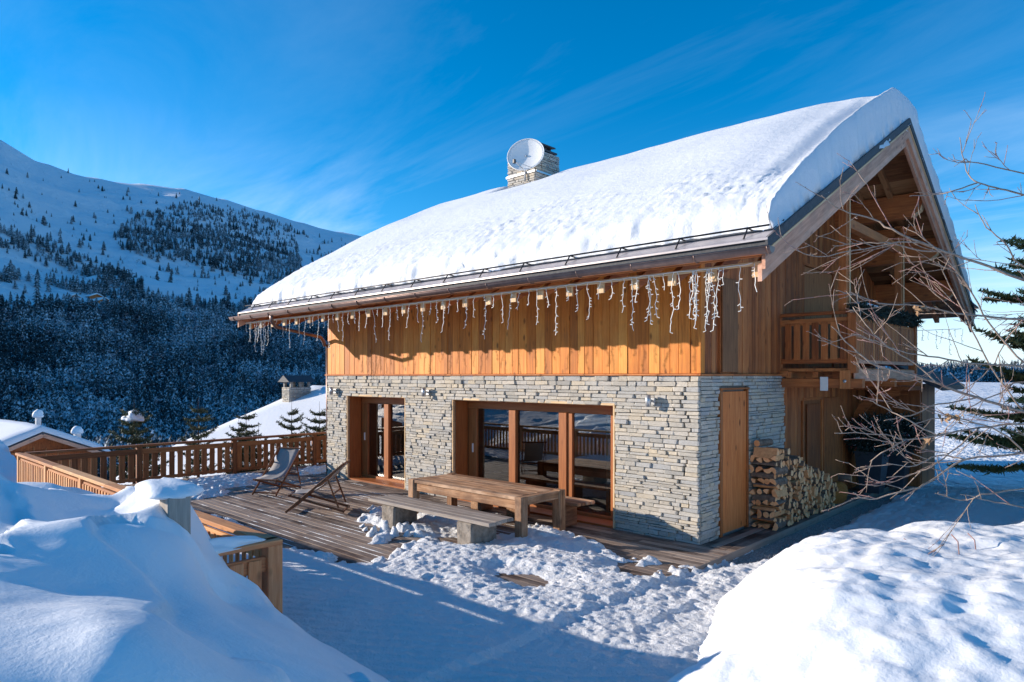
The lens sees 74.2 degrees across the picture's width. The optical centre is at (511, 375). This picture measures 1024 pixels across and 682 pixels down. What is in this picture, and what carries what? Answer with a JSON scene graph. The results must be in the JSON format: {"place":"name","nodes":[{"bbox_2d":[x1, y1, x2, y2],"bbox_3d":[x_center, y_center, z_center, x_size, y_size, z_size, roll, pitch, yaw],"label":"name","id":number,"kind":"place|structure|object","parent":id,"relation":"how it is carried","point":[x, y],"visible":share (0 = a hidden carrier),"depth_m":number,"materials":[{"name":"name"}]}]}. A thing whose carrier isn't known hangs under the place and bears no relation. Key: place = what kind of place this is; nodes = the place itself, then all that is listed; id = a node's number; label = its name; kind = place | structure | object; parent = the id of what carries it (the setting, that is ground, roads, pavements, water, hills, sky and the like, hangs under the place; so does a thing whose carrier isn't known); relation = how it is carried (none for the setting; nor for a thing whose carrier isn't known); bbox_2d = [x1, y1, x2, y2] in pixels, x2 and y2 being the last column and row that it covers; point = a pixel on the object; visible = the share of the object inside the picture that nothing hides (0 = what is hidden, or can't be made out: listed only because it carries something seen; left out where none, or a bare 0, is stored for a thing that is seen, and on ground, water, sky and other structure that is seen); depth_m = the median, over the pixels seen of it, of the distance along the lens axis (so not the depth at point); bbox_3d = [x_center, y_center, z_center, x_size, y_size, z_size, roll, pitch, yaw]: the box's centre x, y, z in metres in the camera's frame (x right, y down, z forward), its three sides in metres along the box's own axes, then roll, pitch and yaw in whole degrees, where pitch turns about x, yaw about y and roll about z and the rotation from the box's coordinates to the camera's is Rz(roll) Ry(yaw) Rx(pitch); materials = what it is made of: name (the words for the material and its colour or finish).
{"place":"outdoors","nodes":[
{"label":"outdoors","id":0,"kind":"place"},
{"bbox_2d":[0,140,1023,491],"bbox_3d":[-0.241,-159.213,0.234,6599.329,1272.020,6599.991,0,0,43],"label":"snowy terrain","id":1,"kind":"structure","parent":0,"point":[46,180],"depth_m":992.18,"materials":[{"name":"snow"}]},
{"bbox_2d":[0,409,109,482],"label":"neighbour chalet","id":2,"kind":"object","parent":1,"relation":"on","point":[16,436],"visible":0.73,"depth_m":52.31,"materials":[{"name":"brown wood"}]},
{"bbox_2d":[85,293,103,298],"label":"mountain chalet","id":3,"kind":"object","parent":1,"relation":"on","point":[93,295],"visible":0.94,"depth_m":610.41,"materials":[{"name":"brown wood"}]},
{"bbox_2d":[97,457,100,486],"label":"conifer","id":4,"kind":"object","parent":1,"relation":"on","point":[98,467],"visible":0.09,"depth_m":128.76,"materials":[{"name":"plant"}]},
{"bbox_2d":[93,297,109,303],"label":"mountain chalet","id":5,"kind":"object","parent":1,"relation":"on","point":[100,299],"visible":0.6,"depth_m":599.37,"materials":[{"name":"brown wood"}]},
{"bbox_2d":[99,440,118,486],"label":"conifer","id":6,"kind":"object","parent":1,"relation":"on","point":[108,463],"visible":0.15,"depth_m":128.87,"materials":[{"name":"plant"}]},
{"bbox_2d":[105,431,127,476],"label":"conifer","id":7,"kind":"object","parent":1,"relation":"on","point":[113,441],"visible":0.1,"depth_m":136.11,"materials":[{"name":"plant"}]},
{"bbox_2d":[99,408,175,484],"bbox_3d":[-10.728,3.163,19.292,3.102,4.851,3.322,0,0,43],"label":"young spruce","id":8,"kind":"object","parent":1,"relation":"on","point":[133,426],"visible":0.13,"depth_m":19.33,"materials":[{"name":"green plant"}]},
{"bbox_2d":[121,410,144,421],"bbox_3d":[-10.878,1.153,19.481,0.757,0.353,0.608,0,0,43],"label":"snow hat","id":9,"kind":"object","parent":8,"relation":"on","point":[131,417],"visible":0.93,"depth_m":19.30,"materials":[{"name":"white"}]},
{"bbox_2d":[0,185,283,304],"bbox_3d":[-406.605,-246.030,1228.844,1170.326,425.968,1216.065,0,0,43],"label":"hillside scrub","id":10,"kind":"object","parent":1,"relation":"on","point":[125,259],"visible":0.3,"depth_m":860.78,"materials":[{"name":"plant"}]},
{"bbox_2d":[148,428,160,447],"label":"conifer","id":11,"kind":"object","parent":1,"relation":"on","point":[154,437],"visible":0.15,"depth_m":136.66,"materials":[{"name":"plant"}]},
{"bbox_2d":[142,437,168,476],"bbox_3d":[-10.110,3.568,18.961,1.340,3.815,1.702,0,0,-7],"label":"young spruce","id":12,"kind":"object","parent":1,"relation":"on","point":[150,463],"visible":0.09,"depth_m":18.98,"materials":[{"name":"green plant"}]},
{"bbox_2d":[0,189,341,441],"bbox_3d":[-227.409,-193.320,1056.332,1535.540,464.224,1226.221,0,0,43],"label":"frosted woodland","id":13,"kind":"object","parent":1,"relation":"on","point":[156,399],"visible":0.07,"depth_m":455.71,"materials":[{"name":"plant"}]},
{"bbox_2d":[0,168,345,448],"bbox_3d":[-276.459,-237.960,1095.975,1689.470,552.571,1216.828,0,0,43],"label":"distant conifers","id":14,"kind":"object","parent":1,"relation":"on","point":[172,410],"visible":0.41,"depth_m":470.97,"materials":[{"name":"plant"}]},
{"bbox_2d":[0,440,389,681],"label":"snow bank","id":15,"kind":"structure","parent":1,"relation":"on","point":[127,584],"depth_m":4.74,"materials":[{"name":"snow"}]},
{"bbox_2d":[134,478,203,499],"bbox_3d":[-3.272,1.060,6.468,0.870,0.160,0.539,0,0,43],"label":"snow heap","id":16,"kind":"object","parent":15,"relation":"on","point":[164,489],"visible":1,"depth_m":6.22,"materials":[{"name":"white"}]},
{"bbox_2d":[159,496,190,533],"bbox_3d":[-3.095,1.750,6.216,0.220,1.300,0.200,0,0,43],"label":"gate post","id":17,"kind":"object","parent":15,"relation":"on","point":[178,511],"visible":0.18,"depth_m":6.15,"materials":[{"name":"grey concrete"}]},
{"bbox_2d":[218,537,282,613],"bbox_3d":[-2.962,2.210,6.662,0.170,0.980,1.429,0,0,43],"label":"terrace fence","id":18,"kind":"object","parent":15,"relation":"on","point":[264,571],"visible":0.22,"depth_m":7.03,"materials":[{"name":"brown wood"}]},
{"bbox_2d":[209,536,265,553],"bbox_3d":[-2.967,1.681,6.662,0.232,0.142,1.153,0,0,43],"label":"snow strip","id":19,"kind":"object","parent":18,"relation":"on","point":[222,544],"visible":0.48,"depth_m":6.76,"materials":[{"name":"white"}]},
{"bbox_2d":[176,397,217,478],"bbox_3d":[-9.412,3.136,20.669,2.482,4.996,2.466,0,0,-13],"label":"young spruce","id":20,"kind":"object","parent":1,"relation":"on","point":[203,419],"visible":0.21,"depth_m":20.43,"materials":[{"name":"green plant"}]},
{"bbox_2d":[116,385,329,484],"bbox_3d":[-5.869,4.558,30.241,12.125,8.284,19.396,0,0,43],"label":"neighbour chalet","id":21,"kind":"object","parent":1,"relation":"on","point":[268,416],"visible":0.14,"depth_m":29.26,"materials":[{"name":"white wood"}]},
{"bbox_2d":[278,375,315,401],"bbox_3d":[-10.346,1.090,32.548,1.100,2.220,1.400,0,0,43],"label":"neighbour chimney","id":22,"kind":"object","parent":21,"relation":"on","point":[292,392],"visible":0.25,"depth_m":32.24,"materials":[{"name":"stone"}]},
{"bbox_2d":[222,425,255,473],"bbox_3d":[-8.088,3.360,20.017,2.428,4.233,2.509,0,0,43],"label":"young spruce","id":23,"kind":"object","parent":1,"relation":"on","point":[240,429],"visible":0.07,"depth_m":19.94,"materials":[{"name":"green plant"}]},
{"bbox_2d":[222,412,269,471],"bbox_3d":[-8.169,3.259,21.103,2.274,4.718,2.190,0,0,-22],"label":"young spruce","id":24,"kind":"object","parent":1,"relation":"on","point":[248,432],"visible":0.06,"depth_m":20.93,"materials":[{"name":"green plant"}]},
{"bbox_2d":[243,429,275,471],"bbox_3d":[-7.641,3.505,20.456,1.530,4.013,1.633,0,0,-7],"label":"young spruce","id":25,"kind":"object","parent":1,"relation":"on","point":[256,453],"visible":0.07,"depth_m":20.47,"materials":[{"name":"green plant"}]},
{"bbox_2d":[275,405,309,466],"bbox_3d":[-7.123,3.248,22.033,2.389,4.906,2.397,0,0,1],"label":"young spruce","id":26,"kind":"object","parent":1,"relation":"on","point":[291,427],"visible":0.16,"depth_m":21.89,"materials":[{"name":"green plant"}]},
{"bbox_2d":[292,401,325,466],"bbox_3d":[-6.123,3.195,21.380,2.286,4.764,2.610,0,0,43],"label":"young spruce","id":27,"kind":"object","parent":1,"relation":"on","point":[319,428],"visible":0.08,"depth_m":21.37,"materials":[{"name":"green plant"}]},
{"bbox_2d":[103,464,895,586],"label":"deck","id":28,"kind":"structure","parent":1,"relation":"on","point":[667,553],"depth_m":11.98,"materials":[{"name":"brown wood"}]},
{"bbox_2d":[15,452,277,576],"bbox_3d":[-6.784,2.210,11.150,11.718,0.980,0.170,0,0,43],"label":"terrace fence","id":29,"kind":"object","parent":28,"relation":"on","point":[28,470],"visible":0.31,"depth_m":11.51,"materials":[{"name":"brown wood"}]},
{"bbox_2d":[23,432,325,484],"bbox_3d":[-8.036,2.210,18.252,0.170,0.980,8.598,0,0,43],"label":"terrace fence","id":30,"kind":"object","parent":28,"relation":"on","point":[313,449],"visible":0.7,"depth_m":17.76,"materials":[{"name":"brown wood"}]},
{"bbox_2d":[252,447,301,495],"bbox_3d":[-5.436,2.197,15.700,0.654,0.986,1.166,0,0,11],"label":"deck chair","id":31,"kind":"object","parent":28,"relation":"on","point":[284,461],"visible":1,"depth_m":15.89,"materials":[{"name":"fabric"}]},
{"bbox_2d":[285,459,350,512],"bbox_3d":[-3.864,2.197,13.516,1.166,0.986,0.654,0,0,-2],"label":"deck chair","id":32,"kind":"object","parent":28,"relation":"on","point":[328,479],"visible":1,"depth_m":13.26,"materials":[{"name":"brown wood"}]},
{"bbox_2d":[192,477,552,562],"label":"frost streaks","id":33,"kind":"object","parent":28,"relation":"on","point":[323,515],"visible":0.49,"depth_m":12.44,"materials":[{"name":"white"}]},
{"bbox_2d":[368,494,512,543],"bbox_3d":[-1.288,2.466,11.485,3.159,0.479,0.592,0,0,43],"label":"bench","id":34,"kind":"object","parent":28,"relation":"on","point":[475,526],"visible":0.89,"depth_m":11.12,"materials":[{"name":"grey wood"}]},
{"bbox_2d":[408,473,564,537],"bbox_3d":[-0.524,2.328,12.246,2.930,0.745,1.125,0,0,43],"label":"picnic table","id":35,"kind":"object","parent":28,"relation":"on","point":[519,498],"visible":0.86,"depth_m":11.67,"materials":[{"name":"brown wood"}]},
{"bbox_2d":[471,496,594,526],"bbox_3d":[0.201,2.464,12.968,3.083,0.472,0.472,0,0,43],"label":"bench","id":36,"kind":"object","parent":28,"relation":"on","point":[572,504],"visible":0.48,"depth_m":12.19,"materials":[{"name":"brown wood"}]},
{"bbox_2d":[229,118,975,544],"bbox_3d":[2.368,-1.827,17.852,14.532,9.255,13.444,0,0,43],"label":"chalet","id":37,"kind":"object","parent":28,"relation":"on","point":[521,394],"visible":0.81,"depth_m":13.20,"materials":[{"name":"wood"}]},
{"bbox_2d":[329,387,335,394],"bbox_3d":[-4.776,0.400,18.011,0.110,0.200,0.170,0,0,43],"label":"wall lamp","id":38,"kind":"object","parent":37,"relation":"attached to","point":[331,390],"visible":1,"depth_m":17.96,"materials":[{"name":"silver metal"}]},
{"bbox_2d":[347,395,406,489],"bbox_3d":[-3.194,1.603,17.136,2.490,2.235,0.697,0,0,43],"label":"window","id":39,"kind":"structure","parent":37,"relation":"in","point":[376,435],"depth_m":17.58,"materials":[{"name":"brown wood"}]},
{"bbox_2d":[422,388,429,396],"bbox_3d":[-1.971,0.370,15.359,0.110,0.200,0.170,0,0,43],"label":"wall lamp","id":40,"kind":"object","parent":37,"relation":"attached to","point":[425,392],"visible":1,"depth_m":15.31,"materials":[{"name":"silver metal"}]},
{"bbox_2d":[246,262,756,353],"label":"icicle lights","id":41,"kind":"object","parent":37,"relation":"hanging from","point":[694,290],"visible":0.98,"depth_m":9.80,"materials":[{"name":"white"}]},
{"bbox_2d":[507,138,543,181],"bbox_3d":[0.284,-5.812,18.001,0.947,1.124,0.761,0,0,-28],"label":"satellite dish","id":42,"kind":"object","parent":37,"relation":"attached to","point":[525,154],"visible":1,"depth_m":18.11,"materials":[{"name":"paint"}]},
{"bbox_2d":[452,398,615,528],"bbox_3d":[0.482,1.603,13.660,4.310,2.235,0.697,0,0,43],"label":"window","id":43,"kind":"structure","parent":37,"relation":"in","point":[529,446],"depth_m":13.91,"materials":[{"name":"brown wood"}]},
{"bbox_2d":[580,463,605,503],"bbox_3d":[1.777,2.250,14.512,2.200,0.800,0.950,0,0,43],"label":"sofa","id":44,"kind":"object","parent":37,"relation":"in","point":[594,478],"visible":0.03,"depth_m":13.93,"materials":[{"name":"fabric"}]},
{"bbox_2d":[251,87,978,312],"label":"roof snow","id":45,"kind":"structure","parent":37,"relation":"on","point":[740,175],"depth_m":11.87,"materials":[{"name":"snow"}]},
{"bbox_2d":[645,395,654,406],"bbox_3d":[2.301,0.420,11.319,0.110,0.200,0.170,0,0,43],"label":"wall lamp","id":46,"kind":"object","parent":37,"relation":"attached to","point":[649,401],"visible":1,"depth_m":11.26,"materials":[{"name":"silver metal"}]},
{"bbox_2d":[716,387,749,537],"bbox_3d":[3.827,1.453,11.706,0.096,2.495,1.110,0,0,43],"label":"narrow door","id":47,"kind":"structure","parent":37,"relation":"in","point":[733,437],"depth_m":11.70,"materials":[{"name":"brown wood"}]},
{"bbox_2d":[801,397,823,470],"bbox_3d":[6.382,1.580,14.506,0.180,2.240,1.170,0,0,43],"label":"side door","id":48,"kind":"structure","parent":37,"relation":"in","point":[811,407],"depth_m":14.41,"materials":[{"name":"brown wood"}]},
{"bbox_2d":[804,262,834,366],"bbox_3d":[6.643,-1.280,14.782,0.180,2.160,1.870,0,0,43],"label":"balcony door","id":49,"kind":"structure","parent":37,"relation":"in","point":[815,284],"depth_m":14.78,"materials":[{"name":"brown wood"}]},
{"bbox_2d":[823,397,838,480],"bbox_3d":[7.164,1.580,15.205,0.035,2.200,0.940,0,0,43],"label":"door panel","id":50,"kind":"structure","parent":37,"relation":"in","point":[830,404],"depth_m":15.19,"materials":[{"name":"brown wood"}]},
{"bbox_2d":[851,282,862,367],"bbox_3d":[8.316,-1.230,16.552,0.180,2.060,1.100,0,0,43],"label":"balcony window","id":51,"kind":"structure","parent":37,"relation":"in","point":[853,286],"depth_m":16.62,"materials":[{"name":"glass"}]},
{"bbox_2d":[847,298,924,328],"bbox_3d":[7.689,-1.224,13.840,0.569,0.484,4.440,0,0,43],"label":"garland","id":52,"kind":"object","parent":37,"relation":"on","point":[900,318],"visible":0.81,"depth_m":13.48,"materials":[{"name":"green"}]},
{"bbox_2d":[917,328,962,354],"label":"icicle lights","id":53,"kind":"object","parent":37,"relation":"hanging from","point":[940,338],"visible":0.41,"depth_m":18.33,"materials":[{"name":"white"}]},
{"bbox_2d":[761,522,774,528],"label":"firewood log","id":54,"kind":"object","parent":28,"relation":"on","point":[767,525],"visible":0.61,"depth_m":11.93,"materials":[{"name":"brown wood"}]},
{"bbox_2d":[751,515,776,522],"bbox_3d":[4.470,2.554,12.011,0.128,0.127,0.429,-24,16,-41],"label":"firewood log","id":55,"kind":"object","parent":54,"relation":"on","point":[768,519],"visible":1,"depth_m":11.96,"materials":[{"name":"brown wood"}]},
{"bbox_2d":[749,509,756,515],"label":"firewood log","id":56,"kind":"object","parent":55,"relation":"on","point":[752,512],"visible":0.48,"depth_m":12.12,"materials":[{"name":"brown wood"}]},
{"bbox_2d":[757,504,781,512],"bbox_3d":[4.577,2.356,12.070,0.128,0.127,0.429,9,-7,-44],"label":"firewood log","id":57,"kind":"object","parent":56,"relation":"on","point":[778,508],"visible":0.56,"depth_m":11.97,"materials":[{"name":"brown wood"}]},
{"bbox_2d":[769,509,785,518],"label":"firewood log","id":58,"kind":"object","parent":55,"relation":"on","point":[777,513],"visible":0.87,"depth_m":11.88,"materials":[{"name":"brown wood"}]},
{"bbox_2d":[752,506,775,511],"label":"firewood log","id":59,"kind":"object","parent":58,"relation":"on","point":[764,509],"visible":1,"depth_m":11.97,"materials":[{"name":"brown wood"}]},
{"bbox_2d":[772,520,785,530],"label":"firewood log","id":60,"kind":"object","parent":28,"relation":"on","point":[778,525],"visible":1,"depth_m":11.85,"materials":[{"name":"brown wood"}]},
{"bbox_2d":[833,481,848,503],"bbox_3d":[6.880,2.548,14.460,0.494,0.579,0.895,0,0,43],"label":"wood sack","id":61,"kind":"object","parent":28,"relation":"on","point":[841,497],"visible":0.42,"depth_m":14.28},
{"bbox_2d":[838,475,851,481],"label":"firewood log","id":62,"kind":"object","parent":61,"relation":"on","point":[843,478],"visible":0.93,"depth_m":14.45,"materials":[{"name":"wood"}]},
{"bbox_2d":[842,410,906,493],"bbox_3d":[8.381,1.743,15.761,1.488,1.915,1.341,0,0,43],"label":"potted plant","id":63,"kind":"object","parent":28,"relation":"on","point":[866,452],"visible":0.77,"depth_m":15.55,"materials":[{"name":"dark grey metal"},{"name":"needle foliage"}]},
{"bbox_2d":[873,410,927,487],"bbox_3d":[9.344,1.758,16.453,1.508,1.884,1.332,0,0,43],"label":"planter","id":64,"kind":"object","parent":28,"relation":"on","point":[909,433],"visible":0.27,"depth_m":16.22,"materials":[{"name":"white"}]},
{"bbox_2d":[188,465,1023,681],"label":"trodden snow","id":65,"kind":"structure","parent":1,"relation":"on","point":[428,606],"depth_m":7.92,"materials":[{"name":"snow"}]},
{"bbox_2d":[721,486,914,566],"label":"gravel","id":66,"kind":"structure","parent":1,"relation":"on","point":[791,544],"depth_m":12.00,"materials":[{"name":"gravel"}]},
{"bbox_2d":[667,521,1023,681],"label":"snow bank","id":67,"kind":"structure","parent":1,"relation":"on","point":[868,605],"depth_m":5.24,"materials":[{"name":"snow"}]},
{"bbox_2d":[766,95,1023,555],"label":"bare tree","id":68,"kind":"object","parent":67,"relation":"on","point":[956,417],"visible":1,"depth_m":6.55,"materials":[{"name":"brown plant"}]},
{"bbox_2d":[876,360,1023,381],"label":"horizon conifers","id":69,"kind":"object","parent":1,"relation":"on","point":[957,370],"visible":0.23,"depth_m":396.76,"materials":[{"name":"plant"}]},
{"bbox_2d":[937,235,1023,475],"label":"tall spruce","id":70,"kind":"object","parent":1,"relation":"on","point":[1016,340],"visible":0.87,"depth_m":15.70,"materials":[{"name":"green plant"}]},
{"bbox_2d":[0,0,1023,365],"label":"sky","id":71,"kind":"structure","parent":0,"point":[356,117],"materials":[{"name":"blue"}]},
{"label":"firewood log","id":72,"kind":"object","parent":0,"visible":0},
{"bbox_2d":[757,509,764,517],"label":"firewood log","id":73,"kind":"object","parent":72,"relation":"on","point":[759,513],"visible":0.35,"depth_m":11.99,"materials":[{"name":"brown wood"}]},
{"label":"firewood log","id":74,"kind":"object","parent":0,"visible":0},
{"bbox_2d":[813,496,821,503],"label":"firewood log","id":75,"kind":"object","parent":74,"relation":"on","point":[819,498],"visible":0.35,"depth_m":13.34,"materials":[{"name":"brown wood"}]},
{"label":"firewood log","id":76,"kind":"object","parent":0,"visible":0},
{"bbox_2d":[770,498,786,505],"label":"firewood log","id":77,"kind":"object","parent":76,"relation":"on","point":[780,501],"visible":0.83,"depth_m":11.85,"materials":[{"name":"brown wood"}]},
{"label":"firewood log","id":78,"kind":"object","parent":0,"visible":0},
{"bbox_2d":[792,494,799,500],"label":"firewood log","id":79,"kind":"object","parent":78,"relation":"on","point":[797,497],"visible":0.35,"depth_m":12.52,"materials":[{"name":"brown wood"}]},
{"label":"firewood log","id":80,"kind":"object","parent":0,"visible":0},
{"bbox_2d":[752,492,777,501],"bbox_3d":[4.481,2.139,11.986,0.430,0.090,0.162,0,26,45],"label":"firewood log","id":81,"kind":"object","parent":80,"relation":"on","point":[765,496],"visible":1,"depth_m":11.95,"materials":[{"name":"brown wood"}]},
{"bbox_2d":[749,487,760,494],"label":"firewood log","id":82,"kind":"object","parent":81,"relation":"on","point":[753,491],"visible":0.52,"depth_m":12.10,"materials":[{"name":"brown wood"}]},
{"bbox_2d":[757,488,766,493],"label":"firewood log","id":83,"kind":"object","parent":81,"relation":"on","point":[760,491],"visible":0.48,"depth_m":12.00,"materials":[{"name":"brown wood"}]},
{"bbox_2d":[763,488,772,493],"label":"firewood log","id":84,"kind":"object","parent":81,"relation":"on","point":[767,490],"visible":0.43,"depth_m":11.93,"materials":[{"name":"brown wood"}]},
{"bbox_2d":[772,486,788,497],"bbox_3d":[4.728,2.059,11.963,0.431,0.175,0.096,0,-22,-44],"label":"firewood log","id":85,"kind":"object","parent":81,"relation":"on","point":[776,493],"visible":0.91,"depth_m":11.87,"materials":[{"name":"beige wood"}]},
{"bbox_2d":[753,482,779,488],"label":"firewood log","id":86,"kind":"object","parent":85,"relation":"on","point":[758,484],"visible":1,"depth_m":11.93,"materials":[{"name":"brown wood"}]},
{"bbox_2d":[757,478,765,483],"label":"firewood log","id":87,"kind":"object","parent":86,"relation":"on","point":[761,479],"visible":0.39,"depth_m":11.97,"materials":[{"name":"brown wood"}]},
{"bbox_2d":[751,472,775,478],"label":"firewood log","id":88,"kind":"object","parent":87,"relation":"on","point":[764,475],"visible":1,"depth_m":11.95,"materials":[{"name":"brown wood"}]},
{"bbox_2d":[769,476,787,485],"bbox_3d":[4.719,1.853,11.970,0.431,0.096,0.175,0,33,-42],"label":"firewood log","id":89,"kind":"object","parent":86,"relation":"on","point":[780,481],"visible":0.91,"depth_m":11.90,"materials":[{"name":"brown wood"}]},
{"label":"firewood log","id":90,"kind":"object","parent":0,"visible":0},
{"bbox_2d":[823,473,829,481],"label":"firewood log","id":91,"kind":"object","parent":90,"relation":"on","point":[826,476],"visible":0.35,"depth_m":13.60,"materials":[{"name":"brown wood"}]},
{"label":"firewood log","id":92,"kind":"object","parent":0,"visible":0},
{"bbox_2d":[790,480,797,485],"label":"firewood log","id":93,"kind":"object","parent":92,"relation":"on","point":[794,482],"visible":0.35,"depth_m":12.45,"materials":[{"name":"brown wood"}]},
{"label":"firewood log","id":94,"kind":"object","parent":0,"visible":0},
{"bbox_2d":[803,469,809,477],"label":"firewood log","id":95,"kind":"object","parent":94,"relation":"on","point":[807,473],"visible":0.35,"depth_m":12.82,"materials":[{"name":"brown wood"}]},
{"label":"firewood log","id":96,"kind":"object","parent":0,"visible":0},
{"bbox_2d":[749,464,757,472],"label":"firewood log","id":97,"kind":"object","parent":96,"relation":"on","point":[752,468],"visible":0.43,"depth_m":12.11,"materials":[{"name":"brown wood"}]},
{"bbox_2d":[755,465,770,472],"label":"firewood log","id":98,"kind":"object","parent":96,"relation":"on","point":[759,468],"visible":0.7,"depth_m":12.02,"materials":[{"name":"brown wood"}]},
{"bbox_2d":[763,468,771,472],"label":"firewood log","id":99,"kind":"object","parent":96,"relation":"on","point":[767,470],"visible":0.48,"depth_m":11.89,"materials":[{"name":"brown wood"}]},
{"bbox_2d":[757,459,781,467],"bbox_3d":[4.602,1.576,12.085,0.428,0.160,0.109,0,28,42],"label":"firewood log","id":100,"kind":"object","parent":99,"relation":"on","point":[779,463],"visible":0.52,"depth_m":11.95,"materials":[{"name":"brown wood"}]},
{"bbox_2d":[771,454,783,460],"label":"firewood log","id":101,"kind":"object","parent":100,"relation":"on","point":[780,456],"visible":0.91,"depth_m":11.89,"materials":[{"name":"brown wood"}]},
{"bbox_2d":[769,466,787,474],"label":"firewood log","id":102,"kind":"object","parent":96,"relation":"on","point":[776,470],"visible":0.91,"depth_m":11.88,"materials":[{"name":"brown wood"}]},
{"bbox_2d":[752,460,776,465],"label":"firewood log","id":103,"kind":"object","parent":102,"relation":"on","point":[771,463],"visible":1,"depth_m":11.93,"materials":[{"name":"brown wood"}]},
{"bbox_2d":[763,458,773,461],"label":"firewood log","id":104,"kind":"object","parent":103,"relation":"on","point":[767,460],"visible":0.48,"depth_m":11.91,"materials":[{"name":"brown wood"}]},
{"bbox_2d":[753,447,778,458],"bbox_3d":[4.495,1.381,11.980,0.428,0.190,0.122,0,-30,41],"label":"firewood log","id":105,"kind":"object","parent":104,"relation":"on","point":[763,452],"visible":1,"depth_m":11.95,"materials":[{"name":"brown wood"}]},
{"bbox_2d":[754,439,773,446],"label":"firewood log","id":106,"kind":"object","parent":105,"relation":"on","point":[763,442],"visible":1,"depth_m":12.06,"materials":[{"name":"brown wood"}]},
{"label":"firewood log","id":107,"kind":"object","parent":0,"visible":0},
{"bbox_2d":[766,447,789,454],"bbox_3d":[4.844,1.367,12.341,0.429,0.115,0.116,0,-11,45],"label":"firewood log","id":108,"kind":"object","parent":107,"relation":"on","point":[787,451],"visible":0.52,"depth_m":12.20,"materials":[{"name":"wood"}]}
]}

